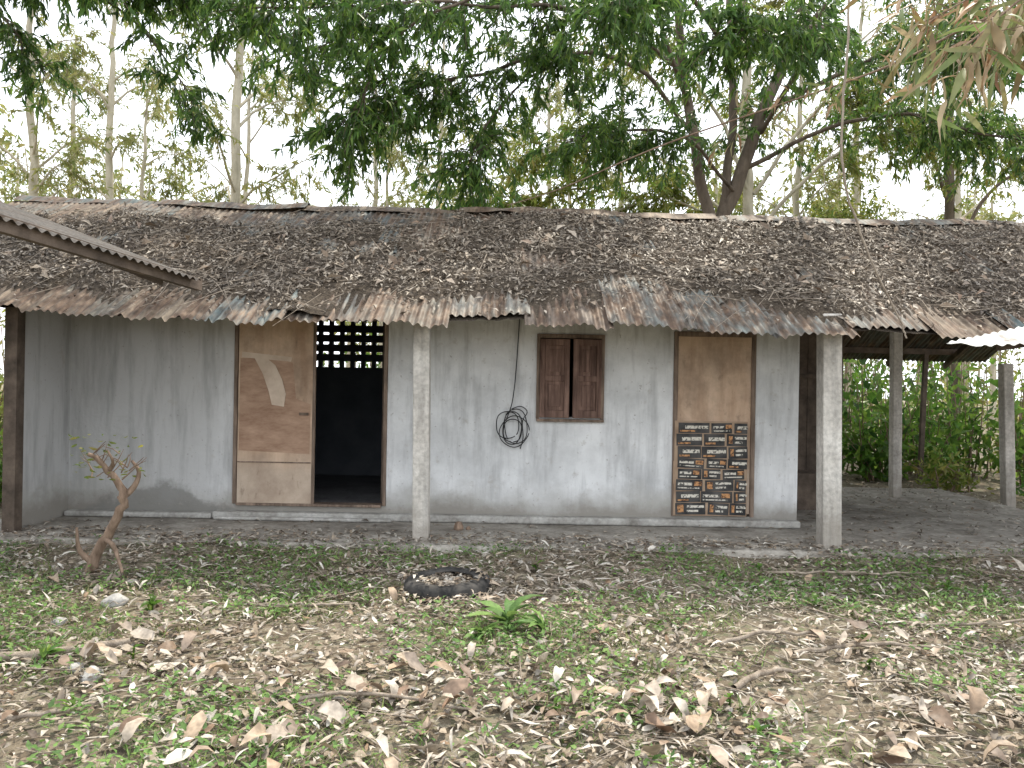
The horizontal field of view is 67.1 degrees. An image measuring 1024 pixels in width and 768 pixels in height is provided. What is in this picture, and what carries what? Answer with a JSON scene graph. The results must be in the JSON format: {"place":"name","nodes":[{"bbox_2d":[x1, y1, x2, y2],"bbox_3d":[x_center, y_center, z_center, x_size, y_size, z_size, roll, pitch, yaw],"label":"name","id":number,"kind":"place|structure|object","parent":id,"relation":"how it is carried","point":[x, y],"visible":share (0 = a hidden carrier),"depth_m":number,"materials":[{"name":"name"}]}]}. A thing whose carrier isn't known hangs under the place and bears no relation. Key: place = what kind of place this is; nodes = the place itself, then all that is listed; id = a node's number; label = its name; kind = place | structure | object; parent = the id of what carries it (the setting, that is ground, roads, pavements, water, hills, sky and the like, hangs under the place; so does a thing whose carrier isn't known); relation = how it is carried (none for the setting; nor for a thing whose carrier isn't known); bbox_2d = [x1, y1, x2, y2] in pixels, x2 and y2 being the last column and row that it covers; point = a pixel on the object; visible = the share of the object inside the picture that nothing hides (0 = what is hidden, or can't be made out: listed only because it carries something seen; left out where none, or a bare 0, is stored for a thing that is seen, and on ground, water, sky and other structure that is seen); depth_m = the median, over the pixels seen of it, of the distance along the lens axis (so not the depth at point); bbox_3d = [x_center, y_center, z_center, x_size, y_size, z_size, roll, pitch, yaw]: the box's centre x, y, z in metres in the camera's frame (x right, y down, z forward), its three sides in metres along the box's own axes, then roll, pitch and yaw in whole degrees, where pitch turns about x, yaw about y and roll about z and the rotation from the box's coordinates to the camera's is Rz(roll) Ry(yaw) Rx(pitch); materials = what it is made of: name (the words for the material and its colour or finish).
{"place":"outdoors","nodes":[
{"label":"outdoors","id":0,"kind":"place"},
{"bbox_2d":[0,385,1023,767],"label":"ground","id":1,"kind":"structure","parent":0,"point":[20,739],"depth_m":4.51,"materials":[{"name":"soil"}]},
{"bbox_2d":[0,428,2,506],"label":"shrub","id":2,"kind":"object","parent":1,"relation":"on","point":[1,460],"visible":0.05,"depth_m":9.52,"materials":[{"name":"green plant"}]},
{"bbox_2d":[0,356,3,455],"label":"shrub","id":3,"kind":"object","parent":1,"relation":"on","point":[1,415],"visible":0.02,"depth_m":11.43,"materials":[{"name":"green plant"}]},
{"bbox_2d":[0,309,4,457],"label":"shrub","id":4,"kind":"object","parent":1,"relation":"on","point":[1,341],"visible":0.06,"depth_m":14.46,"materials":[{"name":"green plant"}]},
{"bbox_2d":[38,643,64,663],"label":"broadleaf plant","id":5,"kind":"object","parent":1,"relation":"on","point":[45,650],"visible":0.95,"depth_m":4.33,"materials":[{"name":"green plant"}]},
{"bbox_2d":[0,701,104,720],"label":"fallen branch","id":6,"kind":"object","parent":1,"relation":"on","point":[28,714],"visible":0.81,"depth_m":3.51,"materials":[{"name":"brown wood"}]},
{"bbox_2d":[51,617,67,625],"bbox_3d":[-2.922,1.538,5.001,0.085,0.062,0.105,1,0,36],"label":"rock","id":7,"kind":"object","parent":1,"relation":"on","point":[63,622],"visible":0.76,"depth_m":4.97,"materials":[{"name":"grey stone"}]},
{"bbox_2d":[0,638,130,661],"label":"fallen branch","id":8,"kind":"object","parent":1,"relation":"on","point":[69,649],"visible":0.58,"depth_m":4.37,"materials":[{"name":"brown wood"}]},
{"bbox_2d":[56,692,88,708],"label":"broadleaf plant","id":9,"kind":"object","parent":1,"relation":"on","point":[73,701],"visible":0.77,"depth_m":3.62,"materials":[{"name":"green plant"}]},
{"bbox_2d":[0,26,144,201],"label":"slim tree","id":10,"kind":"object","parent":1,"relation":"on","point":[92,92],"visible":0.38,"depth_m":26.32,"materials":[{"name":"green plant"}]},
{"bbox_2d":[0,10,149,199],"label":"slim tree","id":11,"kind":"object","parent":1,"relation":"on","point":[34,185],"visible":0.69,"depth_m":17.93,"materials":[{"name":"green plant"}]},
{"bbox_2d":[67,662,83,673],"bbox_3d":[-2.377,1.549,4.196,0.094,0.062,0.092,1,0,-5],"label":"rock","id":12,"kind":"object","parent":1,"relation":"on","point":[74,665],"visible":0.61,"depth_m":4.18,"materials":[{"name":"grey stone"}]},
{"bbox_2d":[79,665,103,684],"bbox_3d":[-2.229,1.546,4.097,0.121,0.097,0.142,1,0,-34],"label":"rock","id":13,"kind":"object","parent":1,"relation":"on","point":[85,676],"visible":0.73,"depth_m":4.05,"materials":[{"name":"grey stone"}]},
{"bbox_2d":[0,0,201,202],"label":"slim tree","id":14,"kind":"object","parent":1,"relation":"on","point":[109,97],"visible":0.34,"depth_m":22.43,"materials":[{"name":"green plant"}]},
{"bbox_2d":[0,201,202,290],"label":"neighbouring shed","id":15,"kind":"structure","parent":1,"relation":"on","point":[18,223],"depth_m":4.88,"materials":[{"name":"metal"}]},
{"bbox_2d":[68,434,146,573],"bbox_3d":[-3.218,0.997,6.137,0.648,1.205,0.293,1,0,0],"label":"dead shrub","id":16,"kind":"object","parent":1,"relation":"on","point":[103,541],"visible":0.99,"depth_m":6.15,"materials":[{"name":"wood"}]},
{"bbox_2d":[100,593,128,607],"bbox_3d":[-2.778,1.517,5.402,0.127,0.108,0.185,1,0,28],"label":"rock","id":17,"kind":"object","parent":1,"relation":"on","point":[118,597],"visible":0.85,"depth_m":5.36,"materials":[{"name":"grey stone"}]},
{"bbox_2d":[127,644,142,658],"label":"broadleaf plant","id":18,"kind":"object","parent":1,"relation":"on","point":[133,654],"visible":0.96,"depth_m":4.36,"materials":[{"name":"green plant"}]},
{"bbox_2d":[140,594,162,610],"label":"broadleaf plant","id":19,"kind":"object","parent":1,"relation":"on","point":[150,603],"visible":0.98,"depth_m":5.26,"materials":[{"name":"green plant"}]},
{"bbox_2d":[0,0,307,152],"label":"leafy tree","id":20,"kind":"object","parent":1,"relation":"on","point":[186,8],"visible":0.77,"depth_m":9.38,"materials":[{"name":"green plant"}]},
{"bbox_2d":[117,43,226,201],"bbox_3d":[-9.291,-3.429,20.761,4.486,9.937,3.624,1,0,38],"label":"slim tree","id":21,"kind":"object","parent":1,"relation":"on","point":[157,109],"visible":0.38,"depth_m":20.32,"materials":[{"name":"green plant"}]},
{"bbox_2d":[123,0,344,204],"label":"slim tree","id":22,"kind":"object","parent":1,"relation":"on","point":[234,182],"visible":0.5,"depth_m":15.92,"materials":[{"name":"green plant"}]},
{"bbox_2d":[158,43,327,205],"bbox_3d":[-7.732,-4.715,23.670,3.972,12.565,5.377,1,0,36],"label":"slim tree","id":23,"kind":"object","parent":1,"relation":"on","point":[220,118],"visible":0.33,"depth_m":23.93,"materials":[{"name":"green plant"}]},
{"bbox_2d":[246,602,357,606],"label":"fallen branch","id":24,"kind":"object","parent":1,"relation":"on","point":[301,603],"visible":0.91,"depth_m":5.52,"materials":[{"name":"brown wood"}]},
{"bbox_2d":[323,333,382,367],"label":"shrub","id":25,"kind":"object","parent":1,"relation":"on","point":[377,365],"depth_m":14.55,"materials":[{"name":"green plant"}]},
{"bbox_2d":[258,690,484,712],"bbox_3d":[-0.682,1.556,3.789,1.101,0.066,0.151,1,0,-3],"label":"fallen branch","id":26,"kind":"object","parent":1,"relation":"on","point":[325,694],"visible":0.79,"depth_m":3.82,"materials":[{"name":"brown wood"}]},
{"bbox_2d":[318,66,432,367],"bbox_3d":[-4.944,-5.095,28.349,5.053,13.418,4.491,1,0,0],"label":"slim tree","id":27,"kind":"object","parent":1,"relation":"on","point":[376,187],"visible":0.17,"depth_m":27.67,"materials":[{"name":"green plant"}]},
{"bbox_2d":[330,101,458,367],"bbox_3d":[-4.085,-3.400,22.535,3.675,10.059,4.669,1,0,35],"label":"slim tree","id":28,"kind":"object","parent":1,"relation":"on","point":[410,202],"visible":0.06,"depth_m":22.95,"materials":[{"name":"green plant"}]},
{"bbox_2d":[387,564,503,603],"bbox_3d":[-0.509,1.541,5.918,0.817,0.203,0.856,1,0,38],"label":"old tyre","id":29,"kind":"object","parent":1,"relation":"on","point":[434,584],"visible":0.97,"depth_m":5.80,"materials":[{"name":"rubber"}]},
{"bbox_2d":[364,42,542,208],"bbox_3d":[-1.600,-3.876,21.127,5.054,11.100,4.470,1,0,0],"label":"slim tree","id":30,"kind":"object","parent":1,"relation":"on","point":[394,159],"visible":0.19,"depth_m":20.89,"materials":[{"name":"green plant"}]},
{"bbox_2d":[1,307,928,532],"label":"timber posts","id":31,"kind":"object","parent":1,"relation":"on","point":[13,417],"visible":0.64,"depth_m":7.36,"materials":[{"name":"wood"}]},
{"bbox_2d":[463,621,509,640],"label":"broadleaf plant","id":32,"kind":"object","parent":1,"relation":"on","point":[478,629],"visible":0.88,"depth_m":4.76,"materials":[{"name":"green plant"}]},
{"bbox_2d":[466,594,544,629],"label":"broadleaf plant","id":33,"kind":"object","parent":1,"relation":"on","point":[511,608],"visible":0.82,"depth_m":5.04,"materials":[{"name":"green plant"}]},
{"bbox_2d":[0,441,1023,767],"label":"leaf litter","id":34,"kind":"object","parent":1,"relation":"on","point":[976,699],"visible":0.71,"depth_m":4.34,"materials":[{"name":"brown plant"}]},
{"bbox_2d":[767,570,927,574],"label":"fallen branch","id":35,"kind":"object","parent":34,"relation":"on","point":[811,572],"visible":0.96,"depth_m":6.53,"materials":[{"name":"brown wood"}]},
{"bbox_2d":[0,487,1023,559],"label":"veranda slab","id":36,"kind":"structure","parent":1,"relation":"on","point":[905,531],"depth_m":7.90,"materials":[{"name":"concrete"}]},
{"bbox_2d":[22,309,71,527],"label":"side walls","id":37,"kind":"structure","parent":36,"relation":"on","point":[46,437],"depth_m":7.97,"materials":[{"name":"paint"}]},
{"bbox_2d":[314,474,381,502],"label":"room floor","id":38,"kind":"structure","parent":36,"relation":"on","point":[350,488],"depth_m":9.76,"materials":[{"name":"grey concrete"}]},
{"bbox_2d":[64,509,799,528],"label":"wall plinth","id":39,"kind":"structure","parent":36,"relation":"on","point":[447,518],"depth_m":8.27,"materials":[{"name":"grey concrete"}]},
{"bbox_2d":[673,421,747,516],"bbox_3d":[2.147,0.915,8.360,0.804,1.025,0.018,1,0,0],"label":"printed cardboard","id":40,"kind":"object","parent":39,"relation":"on","point":[710,468],"visible":1,"depth_m":8.36,"materials":[{"name":"cardboard"}]},
{"bbox_2d":[68,314,799,519],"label":"front wall","id":41,"kind":"structure","parent":36,"relation":"on","point":[161,390],"depth_m":8.40,"materials":[{"name":"paint"}]},
{"bbox_2d":[232,317,388,507],"bbox_3d":[-2.189,0.289,8.440,1.663,2.075,0.160,1,0,0],"label":"door frame","id":42,"kind":"object","parent":41,"relation":"attached to","point":[234,468],"visible":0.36,"depth_m":8.38,"materials":[{"name":"brown wood"}]},
{"bbox_2d":[236,319,316,503],"bbox_3d":[-2.558,0.295,8.405,0.835,2.000,0.040,1,0,0],"label":"door","id":43,"kind":"structure","parent":42,"relation":"attached to","point":[273,482],"depth_m":8.38,"materials":[{"name":"brown wood"}]},
{"bbox_2d":[238,352,310,453],"bbox_3d":[-2.571,0.205,8.372,0.775,1.100,0.020,1,0,0],"label":"torn veneer","id":44,"kind":"object","parent":43,"relation":"attached to","point":[271,408],"visible":1,"depth_m":8.38,"materials":[{"name":"brown wood"}]},
{"bbox_2d":[237,322,316,503],"bbox_3d":[-2.553,0.295,8.377,0.835,2.000,0.014,1,0,0],"label":"edge strip","id":45,"kind":"object","parent":42,"relation":"attached to","point":[313,414],"visible":0.88,"depth_m":8.38,"materials":[{"name":"brown wood"}]},
{"bbox_2d":[381,324,384,501],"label":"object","id":46,"kind":"object","parent":42,"relation":"attached to","point":[382,409],"visible":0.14,"depth_m":8.54,"materials":[{"name":"wood"}]},
{"bbox_2d":[0,201,1023,362],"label":"corrugated roof","id":47,"kind":"structure","parent":41,"relation":"on","point":[386,311],"depth_m":7.33,"materials":[{"name":"metal"}]},
{"bbox_2d":[0,196,1023,334],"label":"roof leaf litter","id":48,"kind":"object","parent":47,"relation":"on","point":[738,268],"visible":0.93,"depth_m":8.38,"materials":[{"name":"brown plant"}]},
{"bbox_2d":[14,195,1023,225],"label":"ridge capping","id":49,"kind":"object","parent":47,"relation":"on","point":[301,206],"visible":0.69,"depth_m":10.28,"materials":[{"name":"metal"}]},
{"bbox_2d":[116,210,1018,368],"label":"roof timbers","id":50,"kind":"object","parent":47,"relation":"on","point":[955,354],"visible":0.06,"depth_m":13.27,"materials":[{"name":"brown wood"}]},
{"bbox_2d":[496,319,529,448],"bbox_3d":[0.021,-0.239,8.355,0.366,1.882,0.040,1,0,0],"label":"cable coil","id":51,"kind":"object","parent":41,"relation":"attached to","point":[504,422],"visible":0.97,"depth_m":8.35,"materials":[{"name":"black rubber"}]},
{"bbox_2d":[536,334,604,422],"bbox_3d":[0.634,-0.064,8.422,0.735,0.950,0.155,1,0,0],"label":"frame","id":52,"kind":"object","parent":41,"relation":"attached to","point":[568,336],"visible":0.9,"depth_m":8.37,"materials":[{"name":"brown wood"}]},
{"bbox_2d":[539,339,569,417],"bbox_3d":[0.462,-0.062,8.351,0.320,0.850,0.035,1,0,6],"label":"shutter","id":53,"kind":"object","parent":52,"relation":"attached to","point":[554,376],"visible":1,"depth_m":8.35,"materials":[{"name":"brown wood"}]},
{"bbox_2d":[572,339,601,417],"bbox_3d":[0.810,-0.056,8.329,0.316,0.850,0.035,1,0,-14],"label":"shutter","id":54,"kind":"object","parent":52,"relation":"attached to","point":[587,372],"visible":1,"depth_m":8.32,"materials":[{"name":"brown wood"}]},
{"bbox_2d":[671,331,756,516],"bbox_3d":[2.193,0.436,8.438,0.890,2.005,0.125,1,0,0],"label":"frame","id":55,"kind":"object","parent":41,"relation":"attached to","point":[677,334],"visible":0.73,"depth_m":8.38,"materials":[{"name":"brown wood"}]},
{"bbox_2d":[677,336,751,513],"bbox_3d":[2.192,0.448,8.412,0.800,1.920,0.035,1,0,0],"label":"leaf","id":56,"kind":"object","parent":55,"relation":"attached to","point":[714,378],"visible":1,"depth_m":8.39,"materials":[{"name":"brown wood"}]},
{"bbox_2d":[315,320,600,475],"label":"back wall","id":57,"kind":"structure","parent":36,"relation":"on","point":[348,430],"depth_m":11.20,"materials":[{"name":"paint"}]},
{"bbox_2d":[454,521,463,530],"bbox_3d":[-0.546,1.464,7.905,0.097,0.128,0.117,1,0,37],"label":"clod","id":58,"kind":"object","parent":36,"relation":"on","point":[458,525],"visible":0.87,"depth_m":7.87,"materials":[{"name":"brown soil"}]},
{"bbox_2d":[797,332,843,509],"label":"board wall","id":59,"kind":"structure","parent":36,"relation":"on","point":[806,484],"depth_m":10.21,"materials":[{"name":"brown wood"}]},
{"bbox_2d":[0,532,1023,767],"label":"grass","id":60,"kind":"structure","parent":1,"relation":"on","point":[365,741],"depth_m":4.94,"materials":[{"name":"green plant"}]},
{"bbox_2d":[0,55,1023,435],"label":"distant trees","id":61,"kind":"object","parent":1,"relation":"on","point":[10,171],"visible":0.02,"depth_m":38.98,"materials":[{"name":"green plant"}]},
{"bbox_2d":[511,608,547,635],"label":"broadleaf plant","id":62,"kind":"object","parent":1,"relation":"on","point":[538,622],"visible":0.88,"depth_m":4.85,"materials":[{"name":"green plant"}]},
{"bbox_2d":[477,33,596,208],"bbox_3d":[1.059,-4.804,24.111,4.418,13.050,4.472,1,0,-37],"label":"slim tree","id":63,"kind":"object","parent":1,"relation":"on","point":[558,95],"visible":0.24,"depth_m":24.41,"materials":[{"name":"green plant"}]},
{"bbox_2d":[546,696,565,716],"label":"broadleaf plant","id":64,"kind":"object","parent":1,"relation":"on","point":[556,701],"visible":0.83,"depth_m":3.75,"materials":[{"name":"green plant"}]},
{"bbox_2d":[165,0,1023,215],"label":"spreading tree","id":65,"kind":"object","parent":1,"relation":"on","point":[796,45],"visible":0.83,"depth_m":10.56,"materials":[{"name":"green plant"}]},
{"bbox_2d":[804,0,906,337],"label":"hanging vine","id":66,"kind":"object","parent":65,"relation":"hanging from","point":[841,149],"visible":0.91,"depth_m":6.54,"materials":[{"name":"brown plant"}]},
{"bbox_2d":[554,60,659,209],"bbox_3d":[4.180,-5.276,29.102,5.305,14.103,3.685,1,0,-31],"label":"slim tree","id":67,"kind":"object","parent":1,"relation":"on","point":[641,97],"visible":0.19,"depth_m":28.79,"materials":[{"name":"green plant"}]},
{"bbox_2d":[412,314,902,547],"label":"posts","id":68,"kind":"object","parent":1,"relation":"on","point":[829,446],"visible":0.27,"depth_m":7.37,"materials":[{"name":"concrete"}]},
{"bbox_2d":[408,0,1023,215],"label":"yellowing tree","id":69,"kind":"object","parent":1,"relation":"on","point":[674,194],"visible":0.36,"depth_m":16.54,"materials":[{"name":"green plant"}]},
{"bbox_2d":[724,692,732,705],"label":"broadleaf plant","id":70,"kind":"object","parent":1,"relation":"on","point":[728,700],"visible":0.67,"depth_m":3.93,"materials":[{"name":"green plant"}]},
{"bbox_2d":[747,719,769,736],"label":"broadleaf plant","id":71,"kind":"object","parent":1,"relation":"on","point":[758,726],"visible":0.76,"depth_m":3.59,"materials":[{"name":"green plant"}]},
{"bbox_2d":[507,0,1023,205],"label":"bamboo","id":72,"kind":"object","parent":1,"relation":"on","point":[1001,33],"visible":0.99,"depth_m":3.77,"materials":[{"name":"plant"}]},
{"bbox_2d":[731,666,808,691],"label":"fallen branch","id":73,"kind":"object","parent":1,"relation":"on","point":[742,683],"visible":0.98,"depth_m":4.26,"materials":[{"name":"brown wood"}]},
{"bbox_2d":[719,629,863,645],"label":"fallen branch","id":74,"kind":"object","parent":1,"relation":"on","point":[745,636],"visible":0.84,"depth_m":4.82,"materials":[{"name":"brown wood"}]},
{"bbox_2d":[716,0,894,216],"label":"slim tree","id":75,"kind":"object","parent":1,"relation":"on","point":[799,148],"visible":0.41,"depth_m":19.91,"materials":[{"name":"green plant"}]},
{"bbox_2d":[805,592,823,606],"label":"broadleaf plant","id":76,"kind":"object","parent":1,"relation":"on","point":[814,594],"visible":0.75,"depth_m":5.75,"materials":[{"name":"green plant"}]},
{"bbox_2d":[754,0,926,430],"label":"slim tree","id":77,"kind":"object","parent":1,"relation":"on","point":[862,16],"visible":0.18,"depth_m":22.05,"materials":[{"name":"green plant"}]},
{"bbox_2d":[842,359,888,480],"bbox_3d":[5.934,0.711,14.376,2.611,2.824,2.114,1,0,-18],"label":"shrub","id":78,"kind":"object","parent":1,"relation":"on","point":[849,397],"visible":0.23,"depth_m":14.18,"materials":[{"name":"green plant"}]},
{"bbox_2d":[857,632,874,641],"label":"broadleaf plant","id":79,"kind":"object","parent":1,"relation":"on","point":[861,635],"visible":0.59,"depth_m":4.88,"materials":[{"name":"green plant"}]},
{"bbox_2d":[859,657,879,669],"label":"broadleaf plant","id":80,"kind":"object","parent":1,"relation":"on","point":[869,661],"visible":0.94,"depth_m":4.40,"materials":[{"name":"green plant"}]},
{"bbox_2d":[879,637,893,650],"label":"broadleaf plant","id":81,"kind":"object","parent":1,"relation":"on","point":[887,639],"visible":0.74,"depth_m":4.77,"materials":[{"name":"green plant"}]},
{"bbox_2d":[792,641,983,656],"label":"fallen branch","id":82,"kind":"object","parent":1,"relation":"on","point":[834,646],"visible":0.81,"depth_m":4.69,"materials":[{"name":"brown wood"}]},
{"bbox_2d":[842,377,972,483],"bbox_3d":[6.924,0.903,14.055,2.421,2.117,1.832,1,0,0],"label":"shrub","id":83,"kind":"object","parent":1,"relation":"on","point":[871,461],"visible":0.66,"depth_m":13.85,"materials":[{"name":"green plant"}]},
{"bbox_2d":[795,34,1023,442],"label":"yellowing tree","id":84,"kind":"object","parent":1,"relation":"on","point":[950,209],"visible":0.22,"depth_m":17.50,"materials":[{"name":"green plant"}]},
{"bbox_2d":[842,359,995,461],"bbox_3d":[8.237,-0.097,17.989,5.696,4.128,2.387,1,0,0],"label":"shrub","id":85,"kind":"object","parent":1,"relation":"on","point":[868,379],"visible":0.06,"depth_m":17.87,"materials":[{"name":"green plant"}]},
{"bbox_2d":[915,613,928,619],"bbox_3d":[2.969,1.692,5.599,0.079,0.066,0.107,1,0,-17],"label":"rock","id":86,"kind":"object","parent":1,"relation":"on","point":[921,615],"visible":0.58,"depth_m":5.58,"materials":[{"name":"grey stone"}]},
{"bbox_2d":[923,566,934,576],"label":"broadleaf plant","id":87,"kind":"object","parent":1,"relation":"on","point":[928,569],"visible":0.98,"depth_m":6.61,"materials":[{"name":"green plant"}]},
{"bbox_2d":[862,357,998,478],"bbox_3d":[7.998,0.389,14.946,2.548,3.100,1.995,1,0,0],"label":"shrub","id":88,"kind":"object","parent":1,"relation":"on","point":[937,407],"visible":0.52,"depth_m":14.61,"materials":[{"name":"green plant"}]},
{"bbox_2d":[879,444,994,494],"bbox_3d":[7.022,1.521,12.543,1.558,1.118,1.437,1,0,0],"label":"shrub","id":89,"kind":"object","parent":1,"relation":"on","point":[960,478],"visible":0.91,"depth_m":12.48,"materials":[{"name":"green plant"}]},
{"bbox_2d":[866,618,1023,625],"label":"fallen branch","id":90,"kind":"object","parent":1,"relation":"on","point":[960,624],"visible":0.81,"depth_m":5.33,"materials":[{"name":"brown wood"}]},
{"bbox_2d":[936,580,959,594],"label":"broadleaf plant","id":91,"kind":"object","parent":1,"relation":"on","point":[947,583],"visible":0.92,"depth_m":6.16,"materials":[{"name":"green plant"}]},
{"bbox_2d":[882,78,1023,367],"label":"slim tree","id":92,"kind":"object","parent":1,"relation":"on","point":[963,214],"visible":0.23,"depth_m":26.18,"materials":[{"name":"green plant"}]},
{"bbox_2d":[946,327,1023,350],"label":"lean to shelter","id":93,"kind":"object","parent":1,"relation":"on","point":[1008,339],"visible":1,"depth_m":6.03,"materials":[{"name":"white metal"}]},
{"bbox_2d":[980,585,991,593],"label":"broadleaf plant","id":94,"kind":"object","parent":1,"relation":"on","point":[985,587],"visible":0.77,"depth_m":6.09,"materials":[{"name":"green plant"}]},
{"bbox_2d":[971,349,1023,472],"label":"shrub","id":95,"kind":"object","parent":1,"relation":"on","point":[985,402],"visible":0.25,"depth_m":15.60,"materials":[{"name":"green plant"}]},
{"bbox_2d":[979,113,1023,156],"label":"slim tree","id":96,"kind":"object","parent":1,"relation":"on","point":[1021,124],"visible":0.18,"depth_m":19.56,"materials":[{"name":"green plant"}]},
{"bbox_2d":[983,379,1023,484],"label":"shrub","id":97,"kind":"object","parent":1,"relation":"on","point":[1019,431],"visible":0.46,"depth_m":13.83,"materials":[{"name":"green plant"}]},
{"bbox_2d":[998,364,1015,507],"bbox_3d":[6.855,0.820,10.700,0.216,2.203,0.140,1,0,0],"label":"concrete post","id":98,"kind":"object","parent":1,"relation":"on","point":[1006,433],"visible":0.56,"depth_m":10.63,"materials":[{"name":"grey concrete"}]},
{"bbox_2d":[1015,450,1023,495],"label":"shrub","id":99,"kind":"object","parent":1,"relation":"on","point":[1021,493],"visible":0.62,"depth_m":11.74,"materials":[{"name":"green plant"}]},
{"bbox_2d":[0,0,1023,400],"label":"sky","id":100,"kind":"structure","parent":0,"point":[910,197],"materials":[{"name":"white"}]}
]}

